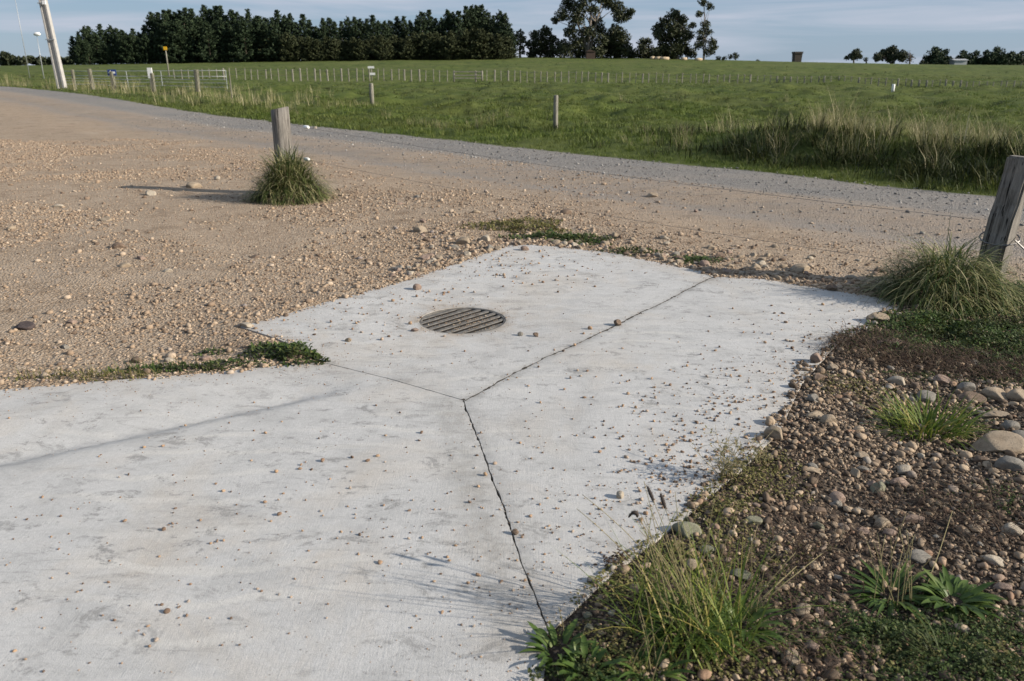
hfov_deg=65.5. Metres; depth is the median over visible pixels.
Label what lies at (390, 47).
pine tree
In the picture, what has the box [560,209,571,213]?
stone
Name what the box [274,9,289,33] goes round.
pine tree
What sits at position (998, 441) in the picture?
stone
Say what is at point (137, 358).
stone
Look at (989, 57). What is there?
dark tree
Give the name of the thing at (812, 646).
stone
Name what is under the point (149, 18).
pine tree
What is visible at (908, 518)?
stone
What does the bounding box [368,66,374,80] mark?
white boards
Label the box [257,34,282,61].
pine tree
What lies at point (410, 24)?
pine tree
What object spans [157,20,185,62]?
pine tree
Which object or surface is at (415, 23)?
pine tree
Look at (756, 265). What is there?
stone
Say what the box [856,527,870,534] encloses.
stone
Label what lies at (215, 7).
pine tree
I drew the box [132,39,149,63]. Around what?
pine tree
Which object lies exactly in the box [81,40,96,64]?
pine tree
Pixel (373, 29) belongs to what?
pine tree
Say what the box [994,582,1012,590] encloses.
stone
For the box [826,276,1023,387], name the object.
ground cover
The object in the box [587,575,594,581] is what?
stone
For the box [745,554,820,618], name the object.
bent stalks
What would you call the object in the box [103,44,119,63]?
pine tree
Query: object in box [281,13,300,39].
pine tree
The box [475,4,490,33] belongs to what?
pine tree
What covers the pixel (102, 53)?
pine tree
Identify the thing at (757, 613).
plantain
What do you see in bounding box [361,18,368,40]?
pine tree
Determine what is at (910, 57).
broadleaf tree
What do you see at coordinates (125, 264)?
stone
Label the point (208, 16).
pine tree
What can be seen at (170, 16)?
pine tree
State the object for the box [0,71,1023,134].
grass
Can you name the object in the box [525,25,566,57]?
gum tree
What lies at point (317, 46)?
pine tree
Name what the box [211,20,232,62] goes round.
pine tree
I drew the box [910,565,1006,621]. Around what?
leafy weed
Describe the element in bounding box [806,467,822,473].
pebble
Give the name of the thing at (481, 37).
pine tree
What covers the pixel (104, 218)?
stone
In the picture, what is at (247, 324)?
pebble
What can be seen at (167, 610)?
grit
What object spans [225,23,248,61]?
pine tree
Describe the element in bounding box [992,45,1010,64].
dark tree
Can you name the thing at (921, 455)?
stone
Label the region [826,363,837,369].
pebble
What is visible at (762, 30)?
sky
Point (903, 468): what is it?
stone
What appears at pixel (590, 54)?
shed
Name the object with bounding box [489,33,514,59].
pine tree
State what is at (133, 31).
pine tree
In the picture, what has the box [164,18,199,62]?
pine tree
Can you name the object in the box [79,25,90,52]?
pine tree
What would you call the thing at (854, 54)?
broadleaf tree
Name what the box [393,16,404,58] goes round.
pine tree
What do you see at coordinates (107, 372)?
edge grass
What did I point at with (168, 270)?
stone
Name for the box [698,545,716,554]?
stone
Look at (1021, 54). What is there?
dark tree
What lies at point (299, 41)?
pine tree
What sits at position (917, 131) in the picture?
tall grass
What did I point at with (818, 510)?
stone
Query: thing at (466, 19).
pine tree
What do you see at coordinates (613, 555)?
wiry weed
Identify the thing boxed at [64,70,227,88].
pipe railing
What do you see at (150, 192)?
stone
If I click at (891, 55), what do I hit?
broadleaf tree
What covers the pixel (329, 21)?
pine tree
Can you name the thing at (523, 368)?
joint soil
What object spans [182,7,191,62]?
pine tree
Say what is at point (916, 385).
stone
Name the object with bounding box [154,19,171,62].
pine tree
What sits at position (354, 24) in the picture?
pine tree
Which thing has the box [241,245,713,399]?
concrete pavement
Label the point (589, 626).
stone
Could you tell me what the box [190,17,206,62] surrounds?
pine tree
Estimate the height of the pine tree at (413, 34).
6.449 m
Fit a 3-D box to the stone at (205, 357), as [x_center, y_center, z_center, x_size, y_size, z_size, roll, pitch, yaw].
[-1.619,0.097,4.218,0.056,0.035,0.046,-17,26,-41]
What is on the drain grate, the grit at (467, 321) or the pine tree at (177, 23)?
the grit at (467, 321)
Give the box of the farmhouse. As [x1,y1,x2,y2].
[949,59,966,64]
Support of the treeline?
on the ground at (34, 115)
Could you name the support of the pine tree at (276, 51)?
on the ground at (34, 115)
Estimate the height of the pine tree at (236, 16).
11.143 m
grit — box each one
[3,248,860,671]
[427,310,496,331]
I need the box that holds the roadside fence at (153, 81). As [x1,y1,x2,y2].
[71,69,232,97]
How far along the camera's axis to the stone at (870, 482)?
2.99 m
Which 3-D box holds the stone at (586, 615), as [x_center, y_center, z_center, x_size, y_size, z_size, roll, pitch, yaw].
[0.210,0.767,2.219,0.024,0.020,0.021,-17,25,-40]
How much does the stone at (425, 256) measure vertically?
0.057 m
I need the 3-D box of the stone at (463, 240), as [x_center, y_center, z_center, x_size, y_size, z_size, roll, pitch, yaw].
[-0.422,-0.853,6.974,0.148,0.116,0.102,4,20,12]
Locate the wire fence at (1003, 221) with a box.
[271,106,1023,282]
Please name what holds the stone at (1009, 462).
on the ground at (34, 115)
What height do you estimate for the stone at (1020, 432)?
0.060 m
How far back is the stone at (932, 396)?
3.71 m
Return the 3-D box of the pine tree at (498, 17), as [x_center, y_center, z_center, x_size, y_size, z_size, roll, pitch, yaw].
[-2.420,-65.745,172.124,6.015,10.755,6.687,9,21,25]
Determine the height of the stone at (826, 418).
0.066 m
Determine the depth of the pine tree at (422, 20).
170.18 m
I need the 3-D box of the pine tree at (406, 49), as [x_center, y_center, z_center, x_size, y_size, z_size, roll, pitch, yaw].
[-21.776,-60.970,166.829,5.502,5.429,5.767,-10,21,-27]
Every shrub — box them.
[715,56,726,59]
[728,52,738,59]
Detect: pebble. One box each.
[240,322,252,327]
[512,529,518,534]
[520,246,528,250]
[614,319,620,325]
[616,491,623,498]
[684,558,700,570]
[806,394,818,401]
[806,411,823,417]
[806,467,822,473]
[810,352,822,362]
[815,607,823,615]
[826,283,836,290]
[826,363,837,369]
[829,491,845,502]
[853,451,868,458]
[857,466,868,472]
[973,456,988,462]
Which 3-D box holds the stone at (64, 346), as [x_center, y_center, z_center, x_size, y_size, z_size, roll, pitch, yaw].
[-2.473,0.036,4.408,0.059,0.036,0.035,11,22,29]
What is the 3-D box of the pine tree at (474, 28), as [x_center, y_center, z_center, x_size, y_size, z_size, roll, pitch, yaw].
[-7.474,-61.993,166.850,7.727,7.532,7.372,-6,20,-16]
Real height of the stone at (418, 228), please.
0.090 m
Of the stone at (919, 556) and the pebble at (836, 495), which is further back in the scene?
the pebble at (836, 495)
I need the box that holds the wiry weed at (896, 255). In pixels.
[879,243,905,269]
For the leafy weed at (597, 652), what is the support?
on the ground at (34, 115)
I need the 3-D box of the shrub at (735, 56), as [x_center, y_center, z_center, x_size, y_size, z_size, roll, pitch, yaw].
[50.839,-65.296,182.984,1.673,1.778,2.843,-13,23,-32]
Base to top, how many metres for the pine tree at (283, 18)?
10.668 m
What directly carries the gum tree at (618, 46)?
on the ground at (34, 115)
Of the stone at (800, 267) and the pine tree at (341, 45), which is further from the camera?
the pine tree at (341, 45)
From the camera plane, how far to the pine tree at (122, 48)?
166.07 m
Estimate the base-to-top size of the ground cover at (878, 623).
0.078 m
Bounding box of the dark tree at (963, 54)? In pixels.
[953,50,975,64]
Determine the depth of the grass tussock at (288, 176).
9.03 m
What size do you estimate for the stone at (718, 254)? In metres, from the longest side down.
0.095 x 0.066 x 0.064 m
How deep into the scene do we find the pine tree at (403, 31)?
174.03 m
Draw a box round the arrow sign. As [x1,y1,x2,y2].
[107,69,116,75]
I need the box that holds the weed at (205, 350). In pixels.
[192,345,232,355]
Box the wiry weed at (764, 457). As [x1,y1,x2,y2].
[741,433,773,466]
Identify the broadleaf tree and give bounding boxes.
[844,48,862,62]
[872,45,908,63]
[905,51,915,63]
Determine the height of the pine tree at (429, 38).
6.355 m
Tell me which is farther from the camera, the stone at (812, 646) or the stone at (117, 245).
the stone at (117, 245)
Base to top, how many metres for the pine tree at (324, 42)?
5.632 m
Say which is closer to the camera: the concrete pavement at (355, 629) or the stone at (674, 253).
the concrete pavement at (355, 629)
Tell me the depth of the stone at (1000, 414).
3.54 m
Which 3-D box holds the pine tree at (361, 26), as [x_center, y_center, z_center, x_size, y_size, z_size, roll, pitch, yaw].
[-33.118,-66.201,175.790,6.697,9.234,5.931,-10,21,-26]
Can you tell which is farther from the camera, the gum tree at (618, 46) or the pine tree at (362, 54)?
the gum tree at (618, 46)
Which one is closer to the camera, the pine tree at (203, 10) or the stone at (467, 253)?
the stone at (467, 253)
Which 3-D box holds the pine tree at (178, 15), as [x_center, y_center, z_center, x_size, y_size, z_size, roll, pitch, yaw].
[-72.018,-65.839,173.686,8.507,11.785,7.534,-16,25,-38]
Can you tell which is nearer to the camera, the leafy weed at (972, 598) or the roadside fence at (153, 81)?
the leafy weed at (972, 598)
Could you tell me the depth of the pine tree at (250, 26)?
167.26 m
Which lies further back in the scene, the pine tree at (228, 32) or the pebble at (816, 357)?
the pine tree at (228, 32)
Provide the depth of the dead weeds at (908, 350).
2.77 m
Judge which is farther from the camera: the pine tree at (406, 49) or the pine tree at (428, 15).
the pine tree at (428, 15)
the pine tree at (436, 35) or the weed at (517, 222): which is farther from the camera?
the pine tree at (436, 35)
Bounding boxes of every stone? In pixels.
[14,321,35,329]
[60,344,69,348]
[66,319,76,323]
[99,216,111,220]
[111,242,124,248]
[118,262,130,266]
[130,356,142,362]
[145,190,155,195]
[163,268,172,271]
[164,357,174,361]
[186,182,201,187]
[200,355,212,360]
[413,225,426,231]
[413,284,421,289]
[421,254,429,259]
[455,237,469,244]
[464,251,470,255]
[480,235,490,240]
[552,239,560,243]
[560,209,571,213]
[583,612,591,618]
[584,623,592,630]
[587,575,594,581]
[647,192,657,196]
[670,251,679,255]
[672,521,701,537]
[676,259,683,264]
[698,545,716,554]
[700,260,709,265]
[715,252,724,257]
[730,568,750,580]
[744,515,762,523]
[751,263,761,268]
[756,260,765,265]
[764,426,782,440]
[781,647,800,665]
[790,263,809,272]
[795,603,810,616]
[803,639,818,653]
[807,462,817,468]
[810,506,826,513]
[813,373,825,380]
[813,521,824,529]
[820,414,836,422]
[824,655,840,667]
[833,500,841,507]
[844,275,857,278]
[850,468,859,477]
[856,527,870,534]
[866,312,889,321]
[867,480,875,485]
[870,481,885,492]
[874,267,885,272]
[874,517,890,528]
[877,339,901,345]
[882,528,896,535]
[887,376,905,385]
[890,477,908,487]
[897,464,910,473]
[900,514,924,523]
[906,549,931,563]
[911,383,919,388]
[916,390,935,402]
[917,453,924,458]
[932,374,950,384]
[956,382,975,390]
[956,391,986,403]
[970,430,1023,453]
[981,387,1006,399]
[981,554,1004,566]
[982,410,1009,417]
[994,456,1023,470]
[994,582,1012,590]
[1001,420,1019,430]
[1001,522,1023,536]
[1006,388,1023,401]
[1012,430,1023,437]
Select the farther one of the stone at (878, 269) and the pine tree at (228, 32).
the pine tree at (228, 32)
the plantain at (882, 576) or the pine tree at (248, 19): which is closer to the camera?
the plantain at (882, 576)
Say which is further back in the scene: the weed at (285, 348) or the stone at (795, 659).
the weed at (285, 348)
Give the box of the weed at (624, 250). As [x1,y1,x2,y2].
[596,245,666,255]
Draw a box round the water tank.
[792,52,802,61]
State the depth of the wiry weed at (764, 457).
3.05 m
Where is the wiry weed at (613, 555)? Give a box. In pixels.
[603,543,629,566]
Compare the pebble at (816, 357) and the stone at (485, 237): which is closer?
the pebble at (816, 357)
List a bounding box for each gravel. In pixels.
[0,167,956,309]
[115,112,1023,240]
[581,287,1023,680]
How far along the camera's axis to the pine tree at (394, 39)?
167.71 m
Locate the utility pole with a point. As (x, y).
(59, 75)
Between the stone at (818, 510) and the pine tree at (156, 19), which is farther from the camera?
the pine tree at (156, 19)
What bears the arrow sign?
attached to the roadside fence at (153, 81)
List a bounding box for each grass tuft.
[853,385,996,453]
[891,611,1009,680]
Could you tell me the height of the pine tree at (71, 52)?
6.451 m
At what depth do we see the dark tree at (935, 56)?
235.05 m
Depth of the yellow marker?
86.76 m
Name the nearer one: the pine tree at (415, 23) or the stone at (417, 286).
the stone at (417, 286)
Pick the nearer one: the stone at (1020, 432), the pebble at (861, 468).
the pebble at (861, 468)
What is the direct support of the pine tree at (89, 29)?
on the ground at (34, 115)
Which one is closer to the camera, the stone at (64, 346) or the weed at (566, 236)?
the stone at (64, 346)
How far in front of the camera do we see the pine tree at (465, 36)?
165.39 m
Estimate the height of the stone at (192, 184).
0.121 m
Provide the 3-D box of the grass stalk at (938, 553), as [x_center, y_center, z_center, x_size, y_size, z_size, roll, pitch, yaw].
[1.313,0.666,2.459,0.007,0.107,0.438,14,23,35]
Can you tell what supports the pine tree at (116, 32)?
on the ground at (34, 115)
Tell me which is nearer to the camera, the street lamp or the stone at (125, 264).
the stone at (125, 264)
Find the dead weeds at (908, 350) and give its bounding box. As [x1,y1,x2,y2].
[716,319,1023,680]
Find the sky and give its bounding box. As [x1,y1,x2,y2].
[0,0,1023,65]
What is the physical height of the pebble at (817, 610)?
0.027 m
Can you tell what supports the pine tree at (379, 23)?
on the ground at (34, 115)
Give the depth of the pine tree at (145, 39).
166.46 m
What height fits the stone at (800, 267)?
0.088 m
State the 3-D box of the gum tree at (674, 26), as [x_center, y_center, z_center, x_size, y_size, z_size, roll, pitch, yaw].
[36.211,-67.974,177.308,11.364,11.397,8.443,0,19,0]
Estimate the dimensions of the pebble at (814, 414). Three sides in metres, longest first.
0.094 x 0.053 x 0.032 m
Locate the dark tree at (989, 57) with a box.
[977,49,998,64]
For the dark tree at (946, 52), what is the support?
on the ground at (34, 115)
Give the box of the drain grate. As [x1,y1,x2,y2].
[420,308,504,333]
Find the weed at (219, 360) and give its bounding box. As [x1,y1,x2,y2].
[194,357,270,370]
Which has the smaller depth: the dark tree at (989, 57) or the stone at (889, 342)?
the stone at (889, 342)
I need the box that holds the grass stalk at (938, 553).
[918,511,952,605]
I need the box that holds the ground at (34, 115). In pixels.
[0,57,1023,680]
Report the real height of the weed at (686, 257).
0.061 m
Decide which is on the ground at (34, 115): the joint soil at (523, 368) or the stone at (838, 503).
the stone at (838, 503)
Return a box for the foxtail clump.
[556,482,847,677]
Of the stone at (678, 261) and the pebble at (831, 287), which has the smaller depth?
the pebble at (831, 287)
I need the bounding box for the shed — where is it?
[586,49,595,58]
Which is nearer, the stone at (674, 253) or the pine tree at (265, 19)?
the stone at (674, 253)
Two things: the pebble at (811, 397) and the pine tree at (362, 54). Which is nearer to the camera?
the pebble at (811, 397)
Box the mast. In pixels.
[15,0,29,77]
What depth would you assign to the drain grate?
4.85 m
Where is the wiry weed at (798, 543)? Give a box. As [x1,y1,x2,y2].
[786,526,856,567]
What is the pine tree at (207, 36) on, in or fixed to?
on the ground at (34, 115)
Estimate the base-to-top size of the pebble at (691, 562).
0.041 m
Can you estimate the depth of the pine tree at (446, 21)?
171.07 m
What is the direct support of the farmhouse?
on the ground at (34, 115)
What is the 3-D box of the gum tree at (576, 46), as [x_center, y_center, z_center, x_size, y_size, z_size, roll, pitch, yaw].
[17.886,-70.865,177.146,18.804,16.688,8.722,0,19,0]
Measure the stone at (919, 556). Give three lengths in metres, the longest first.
0.085 x 0.056 x 0.038 m
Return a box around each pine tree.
[67,36,79,64]
[72,31,83,62]
[72,35,91,64]
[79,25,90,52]
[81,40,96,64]
[85,26,95,63]
[87,31,106,64]
[94,24,111,63]
[95,41,112,63]
[101,30,112,63]
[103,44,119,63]
[106,24,118,44]
[109,28,123,63]
[113,39,123,63]
[117,32,136,63]
[124,32,142,63]
[128,28,140,63]
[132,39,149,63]
[137,32,146,62]
[137,33,158,63]
[141,24,146,34]
[142,11,159,61]
[148,31,161,61]
[149,12,161,41]
[149,30,166,63]
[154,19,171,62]
[155,9,170,62]
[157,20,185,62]
[161,9,175,50]
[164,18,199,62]
[172,9,184,20]
[178,16,199,62]
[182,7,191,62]
[184,8,198,62]
[187,22,206,62]
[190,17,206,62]
[193,20,228,62]
[198,4,208,21]
[204,8,213,23]
[205,21,224,62]
[210,5,219,51]
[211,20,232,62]
[213,5,227,29]
[220,25,237,61]
[224,9,237,37]
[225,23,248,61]
[228,19,262,61]
[230,12,246,61]
[244,9,253,61]
[244,23,262,61]
[251,15,263,61]
[257,19,283,61]
[257,23,269,61]
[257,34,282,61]
[262,17,269,26]
[271,33,287,61]
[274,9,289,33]
[277,32,298,61]
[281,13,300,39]
[281,14,288,31]
[284,35,303,61]
[297,14,307,38]
[297,36,304,61]
[299,35,315,60]
[303,19,316,60]
[307,39,327,60]
[315,17,331,43]
[317,36,339,60]
[324,38,343,60]
[326,17,340,38]
[329,22,340,41]
[334,40,345,60]
[337,21,346,44]
[340,39,352,60]
[341,16,358,43]
[345,37,357,60]
[347,17,363,45]
[348,39,371,60]
[355,18,364,39]
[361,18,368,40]
[362,15,380,47]
[363,39,375,59]
[368,36,377,59]
[369,34,392,60]
[375,20,382,59]
[380,20,393,44]
[380,38,397,59]
[387,20,396,34]
[389,34,401,59]
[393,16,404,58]
[394,38,408,59]
[395,36,419,59]
[397,16,410,38]
[407,20,413,36]
[408,11,432,36]
[409,18,419,36]
[410,31,421,59]
[411,32,436,59]
[417,32,443,59]
[425,9,435,30]
[429,18,442,35]
[429,31,443,59]
[435,35,447,59]
[437,9,456,36]
[437,30,462,59]
[444,11,457,33]
[449,10,467,35]
[457,29,479,58]
[461,4,483,34]
[461,6,473,31]
[461,25,492,59]
[470,28,493,59]
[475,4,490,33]
[485,12,490,34]
[487,32,496,58]
[488,15,495,34]
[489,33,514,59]
[492,9,511,57]
[496,13,517,54]
[502,35,518,58]
[508,31,521,57]
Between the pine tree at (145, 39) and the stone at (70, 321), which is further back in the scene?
the pine tree at (145, 39)
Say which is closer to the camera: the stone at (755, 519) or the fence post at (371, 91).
the stone at (755, 519)
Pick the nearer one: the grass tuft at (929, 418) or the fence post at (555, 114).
the grass tuft at (929, 418)
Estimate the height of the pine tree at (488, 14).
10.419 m
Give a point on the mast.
(22, 40)
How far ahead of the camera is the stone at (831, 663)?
2.08 m
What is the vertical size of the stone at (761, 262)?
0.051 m
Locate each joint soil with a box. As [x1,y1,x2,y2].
[461,277,712,400]
[464,403,548,634]
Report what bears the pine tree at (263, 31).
on the ground at (34, 115)
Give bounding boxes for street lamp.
[33,32,44,78]
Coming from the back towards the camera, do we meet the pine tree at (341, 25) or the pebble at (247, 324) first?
the pine tree at (341, 25)
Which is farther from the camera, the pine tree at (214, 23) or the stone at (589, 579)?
the pine tree at (214, 23)
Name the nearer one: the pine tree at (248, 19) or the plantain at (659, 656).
the plantain at (659, 656)
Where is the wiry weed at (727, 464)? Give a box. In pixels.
[691,425,775,480]
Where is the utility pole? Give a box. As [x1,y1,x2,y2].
[37,0,66,88]
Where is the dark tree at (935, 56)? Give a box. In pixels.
[919,46,946,64]
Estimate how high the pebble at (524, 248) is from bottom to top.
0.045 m
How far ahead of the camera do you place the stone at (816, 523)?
2.69 m
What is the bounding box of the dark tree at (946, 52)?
[940,49,952,64]
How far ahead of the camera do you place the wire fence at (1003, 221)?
5.35 m
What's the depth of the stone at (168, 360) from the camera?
4.20 m
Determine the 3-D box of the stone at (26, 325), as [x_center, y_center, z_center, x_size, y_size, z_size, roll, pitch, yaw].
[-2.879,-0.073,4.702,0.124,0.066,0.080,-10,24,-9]
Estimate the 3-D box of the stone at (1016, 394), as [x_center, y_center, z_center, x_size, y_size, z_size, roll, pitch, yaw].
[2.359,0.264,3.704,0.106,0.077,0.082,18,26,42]
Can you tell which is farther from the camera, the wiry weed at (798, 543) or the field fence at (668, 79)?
the field fence at (668, 79)
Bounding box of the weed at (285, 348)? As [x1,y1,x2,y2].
[237,340,330,366]
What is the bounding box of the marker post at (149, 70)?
[147,68,151,91]
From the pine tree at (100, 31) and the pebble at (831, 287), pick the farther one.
the pine tree at (100, 31)
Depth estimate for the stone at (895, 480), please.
2.98 m
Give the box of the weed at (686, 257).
[668,254,731,264]
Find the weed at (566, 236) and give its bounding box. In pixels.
[499,228,614,244]
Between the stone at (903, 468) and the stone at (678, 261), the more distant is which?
the stone at (678, 261)
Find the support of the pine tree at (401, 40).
on the ground at (34, 115)
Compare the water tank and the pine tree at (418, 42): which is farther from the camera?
the water tank
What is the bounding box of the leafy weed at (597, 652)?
[547,632,628,680]
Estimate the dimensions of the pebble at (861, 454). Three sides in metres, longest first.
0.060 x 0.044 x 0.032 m
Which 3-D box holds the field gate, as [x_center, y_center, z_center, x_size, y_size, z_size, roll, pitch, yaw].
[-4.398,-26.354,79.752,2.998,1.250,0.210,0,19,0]
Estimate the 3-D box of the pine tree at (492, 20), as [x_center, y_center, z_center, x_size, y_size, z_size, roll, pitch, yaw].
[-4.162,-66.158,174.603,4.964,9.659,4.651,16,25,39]
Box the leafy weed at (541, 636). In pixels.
[519,607,597,670]
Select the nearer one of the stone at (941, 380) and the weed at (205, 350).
the stone at (941, 380)
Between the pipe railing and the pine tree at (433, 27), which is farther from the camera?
the pine tree at (433, 27)
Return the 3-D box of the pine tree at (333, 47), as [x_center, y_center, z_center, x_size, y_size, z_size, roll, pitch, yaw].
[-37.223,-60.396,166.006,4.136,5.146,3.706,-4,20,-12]
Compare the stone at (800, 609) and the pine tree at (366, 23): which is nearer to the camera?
the stone at (800, 609)
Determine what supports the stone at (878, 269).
on the ground at (34, 115)
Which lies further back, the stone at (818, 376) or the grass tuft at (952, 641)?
the stone at (818, 376)
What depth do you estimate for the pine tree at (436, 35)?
167.43 m
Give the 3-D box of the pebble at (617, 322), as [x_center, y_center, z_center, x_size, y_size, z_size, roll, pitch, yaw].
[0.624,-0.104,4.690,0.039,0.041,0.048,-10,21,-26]
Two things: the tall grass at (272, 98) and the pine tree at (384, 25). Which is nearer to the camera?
the tall grass at (272, 98)
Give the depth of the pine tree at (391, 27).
173.88 m
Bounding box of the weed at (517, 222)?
[456,215,572,234]
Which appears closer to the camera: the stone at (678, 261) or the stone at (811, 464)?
the stone at (811, 464)
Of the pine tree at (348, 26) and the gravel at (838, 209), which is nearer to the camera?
the gravel at (838, 209)
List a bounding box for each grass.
[0,71,381,111]
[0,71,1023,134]
[3,63,1023,191]
[4,362,168,381]
[31,82,1023,173]
[122,95,1023,196]
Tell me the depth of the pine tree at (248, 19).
173.42 m
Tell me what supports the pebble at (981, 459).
on the ground at (34, 115)
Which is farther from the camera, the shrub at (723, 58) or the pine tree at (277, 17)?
the shrub at (723, 58)
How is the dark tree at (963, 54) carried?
on the ground at (34, 115)
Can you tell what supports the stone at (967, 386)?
on the ground at (34, 115)
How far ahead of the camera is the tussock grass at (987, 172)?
12.04 m
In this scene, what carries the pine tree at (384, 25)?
on the ground at (34, 115)
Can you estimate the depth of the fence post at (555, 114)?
17.56 m
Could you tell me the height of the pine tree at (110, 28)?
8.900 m
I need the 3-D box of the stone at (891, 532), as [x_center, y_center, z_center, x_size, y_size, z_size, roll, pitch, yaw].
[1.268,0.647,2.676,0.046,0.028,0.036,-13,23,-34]
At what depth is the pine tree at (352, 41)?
165.78 m
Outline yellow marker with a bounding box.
[163,47,169,76]
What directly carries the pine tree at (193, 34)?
on the ground at (34, 115)
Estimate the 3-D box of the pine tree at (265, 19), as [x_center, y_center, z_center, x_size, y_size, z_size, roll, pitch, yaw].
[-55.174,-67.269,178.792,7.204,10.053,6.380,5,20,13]
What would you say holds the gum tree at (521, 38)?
on the ground at (34, 115)
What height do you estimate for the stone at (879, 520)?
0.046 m
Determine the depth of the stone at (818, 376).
3.87 m
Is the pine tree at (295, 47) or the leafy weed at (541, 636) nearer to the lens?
the leafy weed at (541, 636)
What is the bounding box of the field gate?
[453,71,482,81]
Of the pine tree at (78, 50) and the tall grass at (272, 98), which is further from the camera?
the pine tree at (78, 50)
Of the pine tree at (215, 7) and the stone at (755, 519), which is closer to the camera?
the stone at (755, 519)
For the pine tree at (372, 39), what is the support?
on the ground at (34, 115)
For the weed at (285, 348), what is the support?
on the ground at (34, 115)
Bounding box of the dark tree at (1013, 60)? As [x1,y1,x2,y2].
[993,51,1022,64]
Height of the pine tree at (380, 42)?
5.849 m
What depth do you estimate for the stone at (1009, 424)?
3.41 m
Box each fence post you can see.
[369,83,373,104]
[553,95,557,128]
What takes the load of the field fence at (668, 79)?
on the ground at (34, 115)
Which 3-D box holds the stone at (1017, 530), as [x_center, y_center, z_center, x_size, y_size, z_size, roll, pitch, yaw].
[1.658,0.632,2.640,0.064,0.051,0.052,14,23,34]
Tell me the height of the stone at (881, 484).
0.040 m
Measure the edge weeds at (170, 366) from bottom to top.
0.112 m
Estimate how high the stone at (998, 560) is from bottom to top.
0.033 m
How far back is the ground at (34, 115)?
9.00 m
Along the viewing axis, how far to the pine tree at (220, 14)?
170.38 m
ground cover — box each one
[528,364,1023,680]
[546,372,1023,680]
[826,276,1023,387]
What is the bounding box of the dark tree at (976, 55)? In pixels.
[968,50,985,64]
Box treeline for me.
[0,51,74,65]
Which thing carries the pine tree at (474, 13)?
on the ground at (34, 115)
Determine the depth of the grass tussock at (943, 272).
5.06 m
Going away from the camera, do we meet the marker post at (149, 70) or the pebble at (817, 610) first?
the pebble at (817, 610)
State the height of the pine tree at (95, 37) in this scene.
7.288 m
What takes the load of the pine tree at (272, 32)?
on the ground at (34, 115)
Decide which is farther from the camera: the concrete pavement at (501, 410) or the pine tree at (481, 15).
the pine tree at (481, 15)
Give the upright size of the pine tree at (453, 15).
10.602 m
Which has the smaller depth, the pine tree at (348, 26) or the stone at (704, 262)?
the stone at (704, 262)
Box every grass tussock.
[237,142,341,207]
[839,213,1023,327]
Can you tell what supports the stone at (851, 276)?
on the ground at (34, 115)
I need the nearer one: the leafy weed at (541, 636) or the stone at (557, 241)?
the leafy weed at (541, 636)
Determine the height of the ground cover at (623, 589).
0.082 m
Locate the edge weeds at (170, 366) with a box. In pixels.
[108,354,235,373]
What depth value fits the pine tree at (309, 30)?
171.47 m
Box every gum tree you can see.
[514,28,527,57]
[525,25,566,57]
[550,0,635,58]
[599,23,637,57]
[634,37,654,57]
[649,8,697,58]
[692,0,718,59]
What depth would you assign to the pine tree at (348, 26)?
172.12 m
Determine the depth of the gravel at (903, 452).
2.91 m
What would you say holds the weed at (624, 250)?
on the ground at (34, 115)
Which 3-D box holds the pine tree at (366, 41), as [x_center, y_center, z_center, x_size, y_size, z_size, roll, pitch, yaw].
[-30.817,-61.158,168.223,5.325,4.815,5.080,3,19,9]
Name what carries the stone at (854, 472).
on the ground at (34, 115)
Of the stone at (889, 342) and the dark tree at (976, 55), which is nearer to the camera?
the stone at (889, 342)
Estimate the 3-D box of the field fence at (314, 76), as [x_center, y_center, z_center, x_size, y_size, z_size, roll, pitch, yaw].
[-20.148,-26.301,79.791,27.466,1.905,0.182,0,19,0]
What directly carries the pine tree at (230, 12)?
on the ground at (34, 115)
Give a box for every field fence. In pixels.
[173,68,447,81]
[486,70,1023,86]
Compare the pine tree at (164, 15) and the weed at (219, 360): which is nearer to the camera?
the weed at (219, 360)
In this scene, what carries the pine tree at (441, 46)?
on the ground at (34, 115)
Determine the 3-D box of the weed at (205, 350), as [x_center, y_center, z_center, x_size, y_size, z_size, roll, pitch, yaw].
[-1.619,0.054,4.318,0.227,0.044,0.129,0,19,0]
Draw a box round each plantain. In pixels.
[614,589,695,680]
[703,525,795,652]
[842,514,948,622]
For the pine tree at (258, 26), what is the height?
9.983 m
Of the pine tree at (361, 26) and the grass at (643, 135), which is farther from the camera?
the pine tree at (361, 26)
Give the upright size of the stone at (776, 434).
0.065 m
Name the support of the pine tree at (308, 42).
on the ground at (34, 115)
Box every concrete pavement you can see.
[0,362,547,680]
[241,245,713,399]
[464,277,901,628]
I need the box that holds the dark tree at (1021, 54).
[1014,51,1023,64]
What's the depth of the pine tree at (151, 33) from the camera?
168.93 m
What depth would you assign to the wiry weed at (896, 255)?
5.99 m
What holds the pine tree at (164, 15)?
on the ground at (34, 115)
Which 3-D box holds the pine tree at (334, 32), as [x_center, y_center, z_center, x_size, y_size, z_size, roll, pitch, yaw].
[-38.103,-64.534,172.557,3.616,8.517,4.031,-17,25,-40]
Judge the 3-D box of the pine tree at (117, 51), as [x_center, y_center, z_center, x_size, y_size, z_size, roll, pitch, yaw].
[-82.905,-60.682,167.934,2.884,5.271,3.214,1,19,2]

